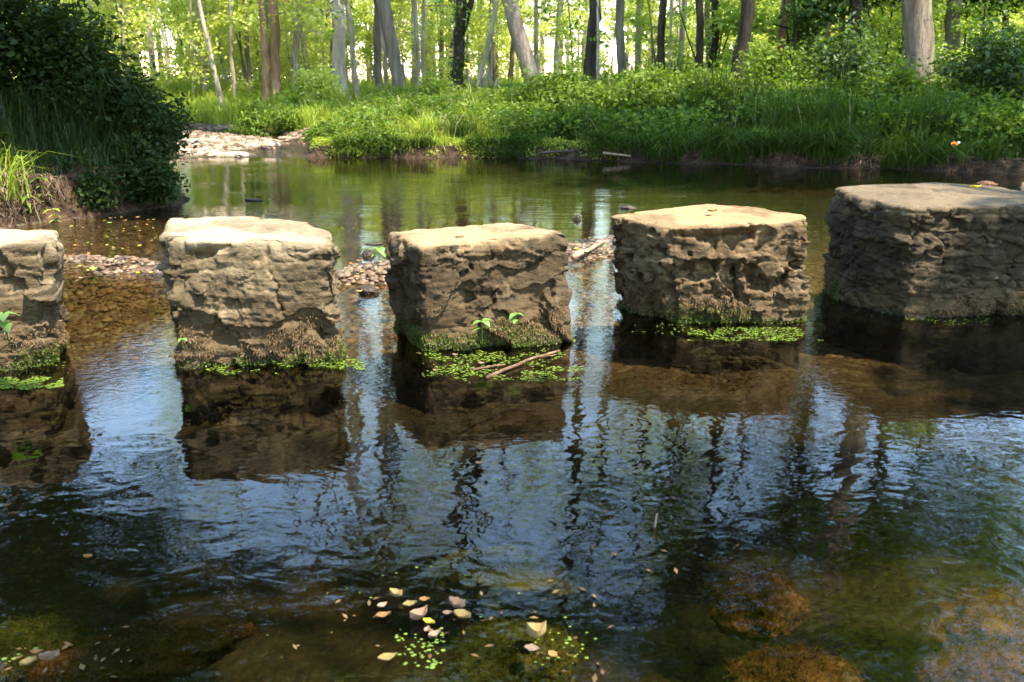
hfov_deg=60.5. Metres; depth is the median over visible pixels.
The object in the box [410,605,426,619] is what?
fallen leaf
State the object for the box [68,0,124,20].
sapling
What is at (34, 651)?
fallen leaf
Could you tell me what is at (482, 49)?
slender tree
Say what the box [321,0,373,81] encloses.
sapling
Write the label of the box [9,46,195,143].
grass tuft
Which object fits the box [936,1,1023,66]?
sapling
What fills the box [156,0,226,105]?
tree
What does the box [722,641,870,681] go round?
rock
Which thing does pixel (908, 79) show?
shrub
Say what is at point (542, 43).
background tree
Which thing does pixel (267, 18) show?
slender tree
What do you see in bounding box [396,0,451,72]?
sapling
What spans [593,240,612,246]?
rock
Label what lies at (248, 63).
tree
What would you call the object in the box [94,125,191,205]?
shrub
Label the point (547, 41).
sky
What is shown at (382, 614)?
fallen leaf
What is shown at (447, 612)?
fallen leaf
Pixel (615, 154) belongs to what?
stick
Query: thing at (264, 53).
tree
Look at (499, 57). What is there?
sapling
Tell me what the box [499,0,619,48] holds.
hanging branch
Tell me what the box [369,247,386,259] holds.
seedling
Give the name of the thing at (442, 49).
slender tree
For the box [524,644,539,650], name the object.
fallen leaf
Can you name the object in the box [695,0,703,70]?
tree
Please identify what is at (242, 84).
sapling
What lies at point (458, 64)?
tree
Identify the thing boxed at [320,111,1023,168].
grass
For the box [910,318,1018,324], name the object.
duckweed
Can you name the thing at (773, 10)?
sapling
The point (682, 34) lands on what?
slender tree
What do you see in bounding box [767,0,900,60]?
tree
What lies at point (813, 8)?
tree
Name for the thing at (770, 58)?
shrub
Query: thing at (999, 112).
ground cover
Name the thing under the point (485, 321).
seedling
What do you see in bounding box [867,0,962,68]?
sapling
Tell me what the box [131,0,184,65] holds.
sapling
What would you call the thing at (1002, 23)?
sapling
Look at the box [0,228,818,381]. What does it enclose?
pebbles
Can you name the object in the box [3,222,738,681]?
leaf litter
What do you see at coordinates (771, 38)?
sapling
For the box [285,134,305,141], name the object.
stick
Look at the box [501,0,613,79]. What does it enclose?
slender tree
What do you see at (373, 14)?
background tree
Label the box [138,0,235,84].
sapling
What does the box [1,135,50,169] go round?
ground cover
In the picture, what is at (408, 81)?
grass
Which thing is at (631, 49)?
sapling
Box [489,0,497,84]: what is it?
slender tree
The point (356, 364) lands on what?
duckweed
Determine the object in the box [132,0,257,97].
sapling
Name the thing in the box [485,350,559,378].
stick
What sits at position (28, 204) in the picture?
weed
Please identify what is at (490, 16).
slender tree
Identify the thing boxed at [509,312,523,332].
seedling
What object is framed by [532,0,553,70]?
slender tree
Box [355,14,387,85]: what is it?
sapling
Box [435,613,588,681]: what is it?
rock
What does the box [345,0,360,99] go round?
tree
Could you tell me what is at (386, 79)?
tree
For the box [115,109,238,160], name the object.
grass tuft
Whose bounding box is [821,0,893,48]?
sapling
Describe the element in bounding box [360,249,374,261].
rock
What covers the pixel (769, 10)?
sapling
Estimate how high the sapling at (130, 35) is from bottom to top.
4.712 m
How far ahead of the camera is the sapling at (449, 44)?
29.53 m
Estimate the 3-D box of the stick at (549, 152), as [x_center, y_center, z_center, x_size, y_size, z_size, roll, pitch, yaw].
[0.724,-2.682,12.449,0.658,0.081,0.144,0,16,0]
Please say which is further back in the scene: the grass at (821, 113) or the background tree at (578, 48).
the background tree at (578, 48)
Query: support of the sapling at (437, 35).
on the ground at (874, 505)
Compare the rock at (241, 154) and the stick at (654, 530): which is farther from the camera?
the rock at (241, 154)
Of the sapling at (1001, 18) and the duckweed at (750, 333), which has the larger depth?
the sapling at (1001, 18)
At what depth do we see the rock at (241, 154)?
12.86 m
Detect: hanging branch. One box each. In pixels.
[316,0,356,31]
[426,0,472,26]
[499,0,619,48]
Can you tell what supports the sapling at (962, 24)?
on the ground at (874, 505)
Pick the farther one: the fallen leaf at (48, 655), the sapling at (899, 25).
the sapling at (899, 25)
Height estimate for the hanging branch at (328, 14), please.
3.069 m
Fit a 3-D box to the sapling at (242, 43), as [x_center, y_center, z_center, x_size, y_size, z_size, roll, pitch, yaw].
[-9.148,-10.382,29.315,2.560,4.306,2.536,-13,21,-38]
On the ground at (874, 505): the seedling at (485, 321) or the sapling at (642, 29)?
the sapling at (642, 29)
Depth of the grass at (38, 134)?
7.37 m
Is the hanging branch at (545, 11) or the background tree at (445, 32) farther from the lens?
the background tree at (445, 32)
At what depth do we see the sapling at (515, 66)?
33.14 m
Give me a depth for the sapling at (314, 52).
28.09 m
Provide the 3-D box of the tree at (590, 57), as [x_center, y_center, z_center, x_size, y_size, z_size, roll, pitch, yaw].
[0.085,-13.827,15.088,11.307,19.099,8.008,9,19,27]
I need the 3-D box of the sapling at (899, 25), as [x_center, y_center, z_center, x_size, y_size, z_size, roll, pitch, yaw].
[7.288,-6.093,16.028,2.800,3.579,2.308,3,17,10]
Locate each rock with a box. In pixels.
[0,609,98,681]
[8,616,256,681]
[207,152,224,157]
[235,152,248,157]
[260,140,280,148]
[358,284,380,299]
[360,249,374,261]
[421,544,582,609]
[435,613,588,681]
[572,214,580,223]
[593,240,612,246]
[708,563,815,641]
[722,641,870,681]
[911,639,1023,681]
[920,574,1023,652]
[975,181,997,186]
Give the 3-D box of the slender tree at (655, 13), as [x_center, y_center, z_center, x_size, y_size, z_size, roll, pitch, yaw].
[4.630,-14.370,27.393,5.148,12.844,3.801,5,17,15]
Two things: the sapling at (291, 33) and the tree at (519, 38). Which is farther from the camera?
the sapling at (291, 33)
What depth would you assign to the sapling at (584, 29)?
27.05 m
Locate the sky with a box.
[87,0,973,80]
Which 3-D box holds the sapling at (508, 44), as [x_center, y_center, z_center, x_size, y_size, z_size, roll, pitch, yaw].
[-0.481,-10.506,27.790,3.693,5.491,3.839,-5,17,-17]
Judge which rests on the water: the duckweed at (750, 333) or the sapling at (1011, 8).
the duckweed at (750, 333)
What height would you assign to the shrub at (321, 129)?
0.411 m
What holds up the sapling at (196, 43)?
on the ground at (874, 505)
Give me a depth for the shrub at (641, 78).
14.18 m
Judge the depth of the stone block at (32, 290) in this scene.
3.37 m
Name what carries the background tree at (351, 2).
on the ground at (874, 505)
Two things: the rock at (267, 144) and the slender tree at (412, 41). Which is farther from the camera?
the slender tree at (412, 41)
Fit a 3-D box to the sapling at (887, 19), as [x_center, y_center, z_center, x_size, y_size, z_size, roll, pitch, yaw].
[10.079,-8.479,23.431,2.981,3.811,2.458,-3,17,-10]
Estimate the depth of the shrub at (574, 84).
14.46 m
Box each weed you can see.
[20,196,40,214]
[30,177,53,206]
[43,208,60,225]
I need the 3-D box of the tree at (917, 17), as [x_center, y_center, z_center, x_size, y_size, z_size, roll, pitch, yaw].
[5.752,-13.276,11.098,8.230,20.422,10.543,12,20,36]
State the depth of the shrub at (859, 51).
13.56 m
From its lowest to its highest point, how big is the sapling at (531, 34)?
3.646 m
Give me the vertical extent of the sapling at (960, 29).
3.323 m
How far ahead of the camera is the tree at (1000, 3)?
16.83 m
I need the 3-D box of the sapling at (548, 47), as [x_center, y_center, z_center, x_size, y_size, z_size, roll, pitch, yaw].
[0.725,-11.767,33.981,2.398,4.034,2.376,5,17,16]
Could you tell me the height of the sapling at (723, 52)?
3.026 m
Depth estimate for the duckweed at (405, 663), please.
1.69 m
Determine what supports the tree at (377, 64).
on the ground at (874, 505)
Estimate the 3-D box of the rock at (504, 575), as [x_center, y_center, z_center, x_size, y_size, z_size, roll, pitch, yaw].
[-0.014,0.587,2.220,0.392,0.133,0.232,9,19,27]
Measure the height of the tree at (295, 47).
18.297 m
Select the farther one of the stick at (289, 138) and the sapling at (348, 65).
the sapling at (348, 65)
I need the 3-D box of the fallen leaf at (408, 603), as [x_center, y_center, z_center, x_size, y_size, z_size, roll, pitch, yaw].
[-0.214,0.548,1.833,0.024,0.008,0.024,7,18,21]
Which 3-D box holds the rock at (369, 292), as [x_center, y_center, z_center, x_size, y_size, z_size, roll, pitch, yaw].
[-0.743,-0.255,4.584,0.121,0.076,0.093,0,16,0]
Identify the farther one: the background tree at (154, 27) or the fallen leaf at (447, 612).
the background tree at (154, 27)
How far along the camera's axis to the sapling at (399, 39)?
34.96 m
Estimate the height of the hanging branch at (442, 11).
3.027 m
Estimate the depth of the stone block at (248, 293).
3.37 m
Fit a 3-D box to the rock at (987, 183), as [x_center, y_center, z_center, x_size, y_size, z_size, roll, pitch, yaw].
[4.933,-1.627,9.134,0.223,0.079,0.159,0,16,0]
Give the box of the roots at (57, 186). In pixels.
[0,155,183,225]
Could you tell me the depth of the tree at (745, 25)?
15.03 m
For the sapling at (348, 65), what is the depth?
21.67 m
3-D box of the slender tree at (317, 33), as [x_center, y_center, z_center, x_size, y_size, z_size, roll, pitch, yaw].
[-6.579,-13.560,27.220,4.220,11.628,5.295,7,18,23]
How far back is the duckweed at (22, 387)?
3.18 m
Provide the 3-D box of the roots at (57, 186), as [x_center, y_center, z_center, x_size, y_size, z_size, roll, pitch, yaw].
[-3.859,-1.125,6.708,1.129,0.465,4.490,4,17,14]
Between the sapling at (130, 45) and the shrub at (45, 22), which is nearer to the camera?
the shrub at (45, 22)
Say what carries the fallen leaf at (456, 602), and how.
on the water
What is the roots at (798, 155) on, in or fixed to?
on the ground at (874, 505)
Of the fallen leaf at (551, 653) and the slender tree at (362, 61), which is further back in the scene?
the slender tree at (362, 61)
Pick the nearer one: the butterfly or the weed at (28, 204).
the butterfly
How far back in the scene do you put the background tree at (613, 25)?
67.86 m
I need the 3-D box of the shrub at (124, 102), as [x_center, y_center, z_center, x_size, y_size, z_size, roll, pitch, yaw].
[-3.410,-2.150,8.026,1.003,1.051,1.194,5,17,15]
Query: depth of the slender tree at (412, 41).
27.30 m
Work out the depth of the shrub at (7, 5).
7.64 m
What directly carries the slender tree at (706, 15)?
on the ground at (874, 505)
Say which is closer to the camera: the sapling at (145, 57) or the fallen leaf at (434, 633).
the fallen leaf at (434, 633)
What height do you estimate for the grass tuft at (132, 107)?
0.809 m
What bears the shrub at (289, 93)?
on the ground at (874, 505)
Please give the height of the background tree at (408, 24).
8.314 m
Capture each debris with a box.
[244,198,264,201]
[364,242,383,245]
[618,205,636,211]
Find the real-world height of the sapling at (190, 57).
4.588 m
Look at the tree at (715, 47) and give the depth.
17.41 m
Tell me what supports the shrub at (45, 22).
on the ground at (874, 505)
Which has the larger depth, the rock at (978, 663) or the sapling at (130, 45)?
the sapling at (130, 45)
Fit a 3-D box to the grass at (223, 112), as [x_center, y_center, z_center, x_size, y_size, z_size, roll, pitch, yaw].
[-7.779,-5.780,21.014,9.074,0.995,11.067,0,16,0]
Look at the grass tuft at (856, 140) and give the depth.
11.21 m
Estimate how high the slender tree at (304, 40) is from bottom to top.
9.608 m
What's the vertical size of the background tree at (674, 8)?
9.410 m
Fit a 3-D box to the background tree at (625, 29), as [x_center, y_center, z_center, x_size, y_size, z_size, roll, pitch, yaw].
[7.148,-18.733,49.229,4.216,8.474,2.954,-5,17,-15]
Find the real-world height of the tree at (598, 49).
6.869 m
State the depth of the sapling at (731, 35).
29.30 m
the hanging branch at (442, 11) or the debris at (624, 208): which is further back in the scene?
the hanging branch at (442, 11)
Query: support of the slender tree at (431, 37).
on the ground at (874, 505)
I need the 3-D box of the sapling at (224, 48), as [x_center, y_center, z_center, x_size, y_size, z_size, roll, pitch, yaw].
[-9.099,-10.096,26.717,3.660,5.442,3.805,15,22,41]
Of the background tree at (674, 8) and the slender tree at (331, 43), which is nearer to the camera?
the slender tree at (331, 43)
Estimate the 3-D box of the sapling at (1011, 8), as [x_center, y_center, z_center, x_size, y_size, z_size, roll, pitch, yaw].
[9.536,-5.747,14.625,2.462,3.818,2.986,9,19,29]
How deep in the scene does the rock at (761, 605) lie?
1.98 m
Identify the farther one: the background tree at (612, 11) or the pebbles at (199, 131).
the background tree at (612, 11)
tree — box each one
[89,5,156,82]
[104,0,160,80]
[129,0,172,83]
[144,10,168,71]
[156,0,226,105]
[174,0,208,92]
[219,0,346,105]
[228,0,235,98]
[232,0,324,95]
[239,1,269,86]
[242,0,293,92]
[279,10,363,82]
[287,8,320,76]
[290,0,329,76]
[291,0,344,91]
[307,0,370,47]
[329,0,350,99]
[330,19,333,73]
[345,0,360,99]
[351,1,438,27]
[354,0,373,79]
[356,54,372,69]
[357,0,417,88]
[357,27,420,50]
[373,0,383,91]
[376,0,406,88]
[378,10,389,88]
[391,0,467,78]
[395,0,485,77]
[406,0,454,55]
[408,0,476,80]
[412,0,420,85]
[419,0,486,85]
[429,0,532,89]
[438,1,443,80]
[447,0,474,92]
[476,0,498,86]
[477,0,525,78]
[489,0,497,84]
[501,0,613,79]
[502,0,541,84]
[508,0,538,80]
[521,0,581,73]
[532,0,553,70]
[539,0,603,74]
[546,0,588,63]
[552,0,614,76]
[563,0,600,71]
[571,0,632,25]
[583,0,600,80]
[596,0,599,79]
[600,0,634,47]
[603,0,668,48]
[605,1,657,68]
[615,0,626,76]
[617,13,657,73]
[628,0,689,69]
[634,0,680,72]
[641,0,687,71]
[646,0,681,66]
[649,0,695,71]
[657,0,666,72]
[669,0,672,66]
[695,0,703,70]
[703,0,722,73]
[704,0,711,70]
[706,0,795,49]
[706,0,846,66]
[731,0,754,84]
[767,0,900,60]
[775,0,866,78]
[808,13,898,48]
[901,0,934,101]
[943,0,961,69]
[961,0,1023,49]
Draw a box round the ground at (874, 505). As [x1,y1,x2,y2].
[0,115,1023,681]
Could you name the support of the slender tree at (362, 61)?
on the ground at (874, 505)
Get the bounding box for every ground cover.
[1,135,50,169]
[307,135,619,159]
[312,67,1023,145]
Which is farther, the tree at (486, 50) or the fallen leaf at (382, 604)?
the tree at (486, 50)
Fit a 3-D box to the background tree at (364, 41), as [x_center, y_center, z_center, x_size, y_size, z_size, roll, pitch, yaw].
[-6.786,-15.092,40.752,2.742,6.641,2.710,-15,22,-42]
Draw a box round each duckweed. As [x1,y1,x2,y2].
[0,346,82,389]
[2,550,596,668]
[206,358,365,374]
[424,349,582,381]
[632,327,803,340]
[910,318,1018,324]
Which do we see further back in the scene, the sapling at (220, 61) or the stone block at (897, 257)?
the sapling at (220, 61)
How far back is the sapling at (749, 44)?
29.23 m
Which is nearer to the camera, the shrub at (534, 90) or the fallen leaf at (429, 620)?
the fallen leaf at (429, 620)
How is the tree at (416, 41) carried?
on the ground at (874, 505)
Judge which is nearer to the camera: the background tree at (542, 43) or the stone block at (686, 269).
the stone block at (686, 269)
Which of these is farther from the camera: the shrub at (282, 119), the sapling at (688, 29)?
the sapling at (688, 29)
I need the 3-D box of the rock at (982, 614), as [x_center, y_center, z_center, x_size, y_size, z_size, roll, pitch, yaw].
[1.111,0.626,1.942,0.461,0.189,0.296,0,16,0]
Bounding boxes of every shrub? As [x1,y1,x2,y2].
[0,0,76,114]
[0,0,169,128]
[2,0,180,139]
[49,143,132,210]
[82,47,202,155]
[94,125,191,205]
[117,93,192,158]
[224,88,306,135]
[272,68,326,108]
[289,59,355,107]
[294,117,345,141]
[337,120,406,147]
[415,65,471,100]
[436,111,499,141]
[500,54,573,112]
[544,53,625,116]
[610,50,686,108]
[665,55,750,105]
[731,35,828,97]
[800,8,894,94]
[843,55,934,114]
[912,7,1023,100]
[947,2,1023,110]
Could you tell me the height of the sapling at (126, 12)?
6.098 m
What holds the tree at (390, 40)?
on the ground at (874, 505)
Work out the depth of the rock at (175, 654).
1.83 m
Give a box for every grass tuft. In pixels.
[0,140,55,201]
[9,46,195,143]
[32,70,218,144]
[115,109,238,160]
[394,106,450,137]
[830,127,876,153]
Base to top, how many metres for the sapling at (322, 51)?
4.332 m
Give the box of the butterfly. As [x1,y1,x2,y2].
[951,141,959,146]
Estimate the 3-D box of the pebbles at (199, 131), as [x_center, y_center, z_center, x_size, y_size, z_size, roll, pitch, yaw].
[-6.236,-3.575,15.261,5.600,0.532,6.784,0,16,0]
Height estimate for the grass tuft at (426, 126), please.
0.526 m
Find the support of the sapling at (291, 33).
on the ground at (874, 505)
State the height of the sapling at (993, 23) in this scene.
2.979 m
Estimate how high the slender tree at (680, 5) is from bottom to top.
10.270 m
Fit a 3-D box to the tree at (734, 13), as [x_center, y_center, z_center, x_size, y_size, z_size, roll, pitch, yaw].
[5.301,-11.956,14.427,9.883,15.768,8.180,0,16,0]
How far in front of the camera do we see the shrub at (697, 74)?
14.20 m
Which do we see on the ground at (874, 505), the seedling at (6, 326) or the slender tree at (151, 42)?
the slender tree at (151, 42)
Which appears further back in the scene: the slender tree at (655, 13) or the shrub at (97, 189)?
the slender tree at (655, 13)
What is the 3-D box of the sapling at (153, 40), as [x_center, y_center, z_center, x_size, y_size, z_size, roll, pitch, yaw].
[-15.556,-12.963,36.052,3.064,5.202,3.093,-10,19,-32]
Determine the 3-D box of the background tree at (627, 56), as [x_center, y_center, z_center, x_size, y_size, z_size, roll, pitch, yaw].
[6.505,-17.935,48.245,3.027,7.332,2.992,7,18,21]
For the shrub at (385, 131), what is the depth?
12.84 m
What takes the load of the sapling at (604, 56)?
on the ground at (874, 505)
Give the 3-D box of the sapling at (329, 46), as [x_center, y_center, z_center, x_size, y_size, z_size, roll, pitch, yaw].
[-7.193,-12.002,34.693,3.029,4.332,2.913,11,19,32]
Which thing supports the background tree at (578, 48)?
on the ground at (874, 505)
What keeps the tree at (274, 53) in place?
on the ground at (874, 505)
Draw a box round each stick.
[261,138,284,141]
[278,137,303,138]
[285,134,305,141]
[472,364,504,370]
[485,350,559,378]
[540,149,578,153]
[571,240,603,259]
[603,151,630,156]
[652,513,657,539]
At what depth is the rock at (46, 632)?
1.84 m
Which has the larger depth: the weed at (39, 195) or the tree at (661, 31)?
the tree at (661, 31)
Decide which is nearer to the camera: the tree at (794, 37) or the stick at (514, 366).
the stick at (514, 366)
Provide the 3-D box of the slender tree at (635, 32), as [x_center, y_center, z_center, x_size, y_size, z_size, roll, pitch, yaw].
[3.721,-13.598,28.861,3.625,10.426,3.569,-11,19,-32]
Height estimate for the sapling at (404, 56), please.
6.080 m
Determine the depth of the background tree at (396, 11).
33.30 m
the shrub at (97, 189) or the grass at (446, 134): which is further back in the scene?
the grass at (446, 134)
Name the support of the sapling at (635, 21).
on the ground at (874, 505)
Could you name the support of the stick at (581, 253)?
on the water
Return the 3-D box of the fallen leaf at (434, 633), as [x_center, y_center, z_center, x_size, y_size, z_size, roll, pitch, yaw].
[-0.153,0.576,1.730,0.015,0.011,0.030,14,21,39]
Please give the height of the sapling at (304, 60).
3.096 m
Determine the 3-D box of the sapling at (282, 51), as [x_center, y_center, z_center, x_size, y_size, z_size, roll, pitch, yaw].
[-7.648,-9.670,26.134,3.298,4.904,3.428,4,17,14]
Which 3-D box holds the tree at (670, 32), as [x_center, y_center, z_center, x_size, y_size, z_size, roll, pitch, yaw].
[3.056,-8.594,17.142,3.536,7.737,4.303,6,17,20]
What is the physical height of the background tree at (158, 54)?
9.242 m
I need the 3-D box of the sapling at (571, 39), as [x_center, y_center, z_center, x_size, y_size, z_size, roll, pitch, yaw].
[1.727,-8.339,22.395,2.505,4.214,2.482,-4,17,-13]
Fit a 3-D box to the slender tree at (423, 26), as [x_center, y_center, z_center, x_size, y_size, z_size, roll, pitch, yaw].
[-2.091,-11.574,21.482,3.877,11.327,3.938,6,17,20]
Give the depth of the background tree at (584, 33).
40.79 m
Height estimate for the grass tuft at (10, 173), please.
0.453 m
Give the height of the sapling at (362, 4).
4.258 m
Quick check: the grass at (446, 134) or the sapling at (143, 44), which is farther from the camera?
the sapling at (143, 44)
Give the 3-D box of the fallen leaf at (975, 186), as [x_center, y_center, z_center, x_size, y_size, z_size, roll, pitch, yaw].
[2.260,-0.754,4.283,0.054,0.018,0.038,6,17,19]
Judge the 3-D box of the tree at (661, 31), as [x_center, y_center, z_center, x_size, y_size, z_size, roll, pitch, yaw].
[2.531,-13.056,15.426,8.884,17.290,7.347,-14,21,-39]
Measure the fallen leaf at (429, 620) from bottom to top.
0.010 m
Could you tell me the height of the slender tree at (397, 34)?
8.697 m
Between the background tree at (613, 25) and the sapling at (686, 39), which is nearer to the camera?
the sapling at (686, 39)
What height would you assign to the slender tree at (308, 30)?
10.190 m
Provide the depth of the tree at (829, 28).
17.04 m
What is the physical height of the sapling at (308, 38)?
3.852 m
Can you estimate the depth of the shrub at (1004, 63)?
12.28 m
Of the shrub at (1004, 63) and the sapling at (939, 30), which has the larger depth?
the sapling at (939, 30)
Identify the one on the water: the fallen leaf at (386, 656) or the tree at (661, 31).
the fallen leaf at (386, 656)
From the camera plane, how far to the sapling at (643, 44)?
39.83 m
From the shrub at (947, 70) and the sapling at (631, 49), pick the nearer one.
the shrub at (947, 70)
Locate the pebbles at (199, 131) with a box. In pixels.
[171,121,317,157]
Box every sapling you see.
[58,0,189,91]
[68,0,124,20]
[72,0,162,74]
[81,0,163,76]
[95,3,147,74]
[97,0,169,73]
[102,0,161,74]
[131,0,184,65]
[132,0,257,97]
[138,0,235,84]
[142,0,253,82]
[151,0,261,84]
[162,0,237,83]
[165,0,261,82]
[202,0,304,92]
[209,0,282,80]
[215,0,307,83]
[219,0,261,79]
[236,0,314,82]
[252,0,332,81]
[278,0,350,80]
[279,0,331,82]
[280,15,331,76]
[311,3,361,75]
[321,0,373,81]
[321,20,364,91]
[346,0,410,83]
[355,0,420,68]
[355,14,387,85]
[357,0,420,83]
[362,0,437,77]
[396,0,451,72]
[403,0,472,84]
[407,0,452,75]
[418,0,471,82]
[429,0,524,84]
[429,0,529,82]
[435,9,485,76]
[436,0,520,84]
[444,32,474,78]
[469,12,509,81]
[488,17,533,82]
[506,0,554,76]
[523,3,562,74]
[532,0,617,76]
[549,10,608,76]
[600,0,634,73]
[607,0,706,76]
[615,0,674,72]
[617,0,678,74]
[627,0,665,72]
[648,0,746,71]
[656,0,730,70]
[666,0,770,68]
[675,2,710,68]
[704,0,800,74]
[704,3,757,55]
[719,12,771,68]
[726,0,835,66]
[750,0,846,58]
[808,0,944,70]
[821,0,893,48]
[828,0,972,75]
[862,1,941,67]
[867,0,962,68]
[872,0,967,51]
[893,12,964,66]
[895,0,1023,71]
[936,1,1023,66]
[936,3,972,48]
[959,11,1023,68]
[962,7,1023,33]
[962,7,1023,38]
[989,5,1023,34]
[1002,0,1023,30]
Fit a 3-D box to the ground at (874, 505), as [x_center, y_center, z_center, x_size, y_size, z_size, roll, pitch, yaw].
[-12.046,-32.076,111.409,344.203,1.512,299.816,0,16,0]
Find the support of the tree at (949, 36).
on the ground at (874, 505)
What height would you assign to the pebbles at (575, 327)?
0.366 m
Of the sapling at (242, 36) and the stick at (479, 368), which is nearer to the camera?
the stick at (479, 368)
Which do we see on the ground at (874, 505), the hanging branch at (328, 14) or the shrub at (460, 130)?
the shrub at (460, 130)
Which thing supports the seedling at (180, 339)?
attached to the stone block at (248, 293)
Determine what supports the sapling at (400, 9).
on the ground at (874, 505)
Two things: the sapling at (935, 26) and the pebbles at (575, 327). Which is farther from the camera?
the sapling at (935, 26)
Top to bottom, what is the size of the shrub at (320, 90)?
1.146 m
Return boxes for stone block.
[0,229,79,441]
[157,216,349,434]
[384,223,575,414]
[610,204,812,374]
[811,182,1023,374]
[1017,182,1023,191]
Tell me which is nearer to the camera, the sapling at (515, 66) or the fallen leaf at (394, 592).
the fallen leaf at (394, 592)
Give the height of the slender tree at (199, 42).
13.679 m
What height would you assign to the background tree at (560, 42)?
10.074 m
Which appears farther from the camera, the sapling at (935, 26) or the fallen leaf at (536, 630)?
the sapling at (935, 26)
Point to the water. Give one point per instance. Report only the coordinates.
(225, 170)
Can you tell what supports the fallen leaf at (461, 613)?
on the water
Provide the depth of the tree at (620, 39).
18.91 m
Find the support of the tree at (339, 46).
on the ground at (874, 505)
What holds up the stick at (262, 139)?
on the water
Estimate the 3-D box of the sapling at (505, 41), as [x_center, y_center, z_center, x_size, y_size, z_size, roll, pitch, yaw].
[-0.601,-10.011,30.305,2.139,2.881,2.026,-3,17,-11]
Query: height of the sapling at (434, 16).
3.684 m
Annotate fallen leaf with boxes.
[19,656,36,665]
[30,649,43,653]
[38,649,59,659]
[375,611,390,617]
[377,601,386,606]
[377,652,397,660]
[389,588,401,596]
[403,600,416,605]
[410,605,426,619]
[419,596,429,600]
[423,618,434,623]
[428,628,440,637]
[442,610,452,613]
[449,596,464,607]
[454,609,470,617]
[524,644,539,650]
[527,621,545,637]
[548,650,557,657]
[969,184,981,187]
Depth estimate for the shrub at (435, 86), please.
16.11 m
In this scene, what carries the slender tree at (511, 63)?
on the ground at (874, 505)
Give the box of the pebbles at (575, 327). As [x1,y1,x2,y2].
[141,202,995,376]
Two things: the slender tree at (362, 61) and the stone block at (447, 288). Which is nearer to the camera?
the stone block at (447, 288)
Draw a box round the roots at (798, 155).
[571,147,1021,166]
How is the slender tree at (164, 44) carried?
on the ground at (874, 505)
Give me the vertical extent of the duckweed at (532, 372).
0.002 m
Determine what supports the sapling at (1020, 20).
on the ground at (874, 505)
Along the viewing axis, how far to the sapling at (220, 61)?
23.47 m
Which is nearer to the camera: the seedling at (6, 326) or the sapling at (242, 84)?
the seedling at (6, 326)
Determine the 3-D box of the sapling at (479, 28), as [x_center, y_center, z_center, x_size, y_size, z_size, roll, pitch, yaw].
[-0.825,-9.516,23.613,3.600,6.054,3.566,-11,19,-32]
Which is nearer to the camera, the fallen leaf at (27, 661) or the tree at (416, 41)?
the fallen leaf at (27, 661)
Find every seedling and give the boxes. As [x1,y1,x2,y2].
[0,311,19,343]
[178,338,186,349]
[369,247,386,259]
[472,318,493,343]
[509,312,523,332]
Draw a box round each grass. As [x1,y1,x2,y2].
[0,62,185,207]
[138,70,616,103]
[146,80,385,131]
[308,81,514,154]
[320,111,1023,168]
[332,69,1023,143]
[494,46,1023,164]
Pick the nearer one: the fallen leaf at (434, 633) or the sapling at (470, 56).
the fallen leaf at (434, 633)
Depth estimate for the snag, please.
18.17 m
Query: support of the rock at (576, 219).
on the ground at (874, 505)
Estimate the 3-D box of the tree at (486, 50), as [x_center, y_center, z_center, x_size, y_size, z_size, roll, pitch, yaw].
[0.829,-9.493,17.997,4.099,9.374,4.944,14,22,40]
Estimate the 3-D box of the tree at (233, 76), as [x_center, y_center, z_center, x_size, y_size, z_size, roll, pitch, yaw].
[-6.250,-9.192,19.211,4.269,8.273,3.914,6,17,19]
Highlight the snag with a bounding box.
[482,65,488,96]
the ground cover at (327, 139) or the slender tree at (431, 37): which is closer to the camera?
the ground cover at (327, 139)
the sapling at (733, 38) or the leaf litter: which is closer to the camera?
the leaf litter
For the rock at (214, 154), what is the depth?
12.91 m
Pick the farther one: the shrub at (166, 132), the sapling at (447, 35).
the sapling at (447, 35)
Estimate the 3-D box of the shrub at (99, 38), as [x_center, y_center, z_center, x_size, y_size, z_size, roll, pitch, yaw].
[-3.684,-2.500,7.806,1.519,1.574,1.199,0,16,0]
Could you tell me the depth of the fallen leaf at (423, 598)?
1.85 m
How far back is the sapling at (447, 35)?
26.80 m
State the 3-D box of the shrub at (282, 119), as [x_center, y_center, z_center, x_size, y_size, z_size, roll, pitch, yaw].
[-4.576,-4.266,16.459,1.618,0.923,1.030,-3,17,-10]
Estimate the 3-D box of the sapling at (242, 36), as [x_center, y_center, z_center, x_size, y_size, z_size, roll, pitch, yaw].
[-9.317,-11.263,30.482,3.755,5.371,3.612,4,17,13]
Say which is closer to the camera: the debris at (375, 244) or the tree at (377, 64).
the debris at (375, 244)
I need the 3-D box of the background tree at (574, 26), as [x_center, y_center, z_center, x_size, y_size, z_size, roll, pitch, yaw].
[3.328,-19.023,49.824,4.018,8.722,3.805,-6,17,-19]
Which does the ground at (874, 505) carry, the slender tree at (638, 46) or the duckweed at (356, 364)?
the slender tree at (638, 46)
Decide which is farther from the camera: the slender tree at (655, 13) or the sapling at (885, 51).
the slender tree at (655, 13)

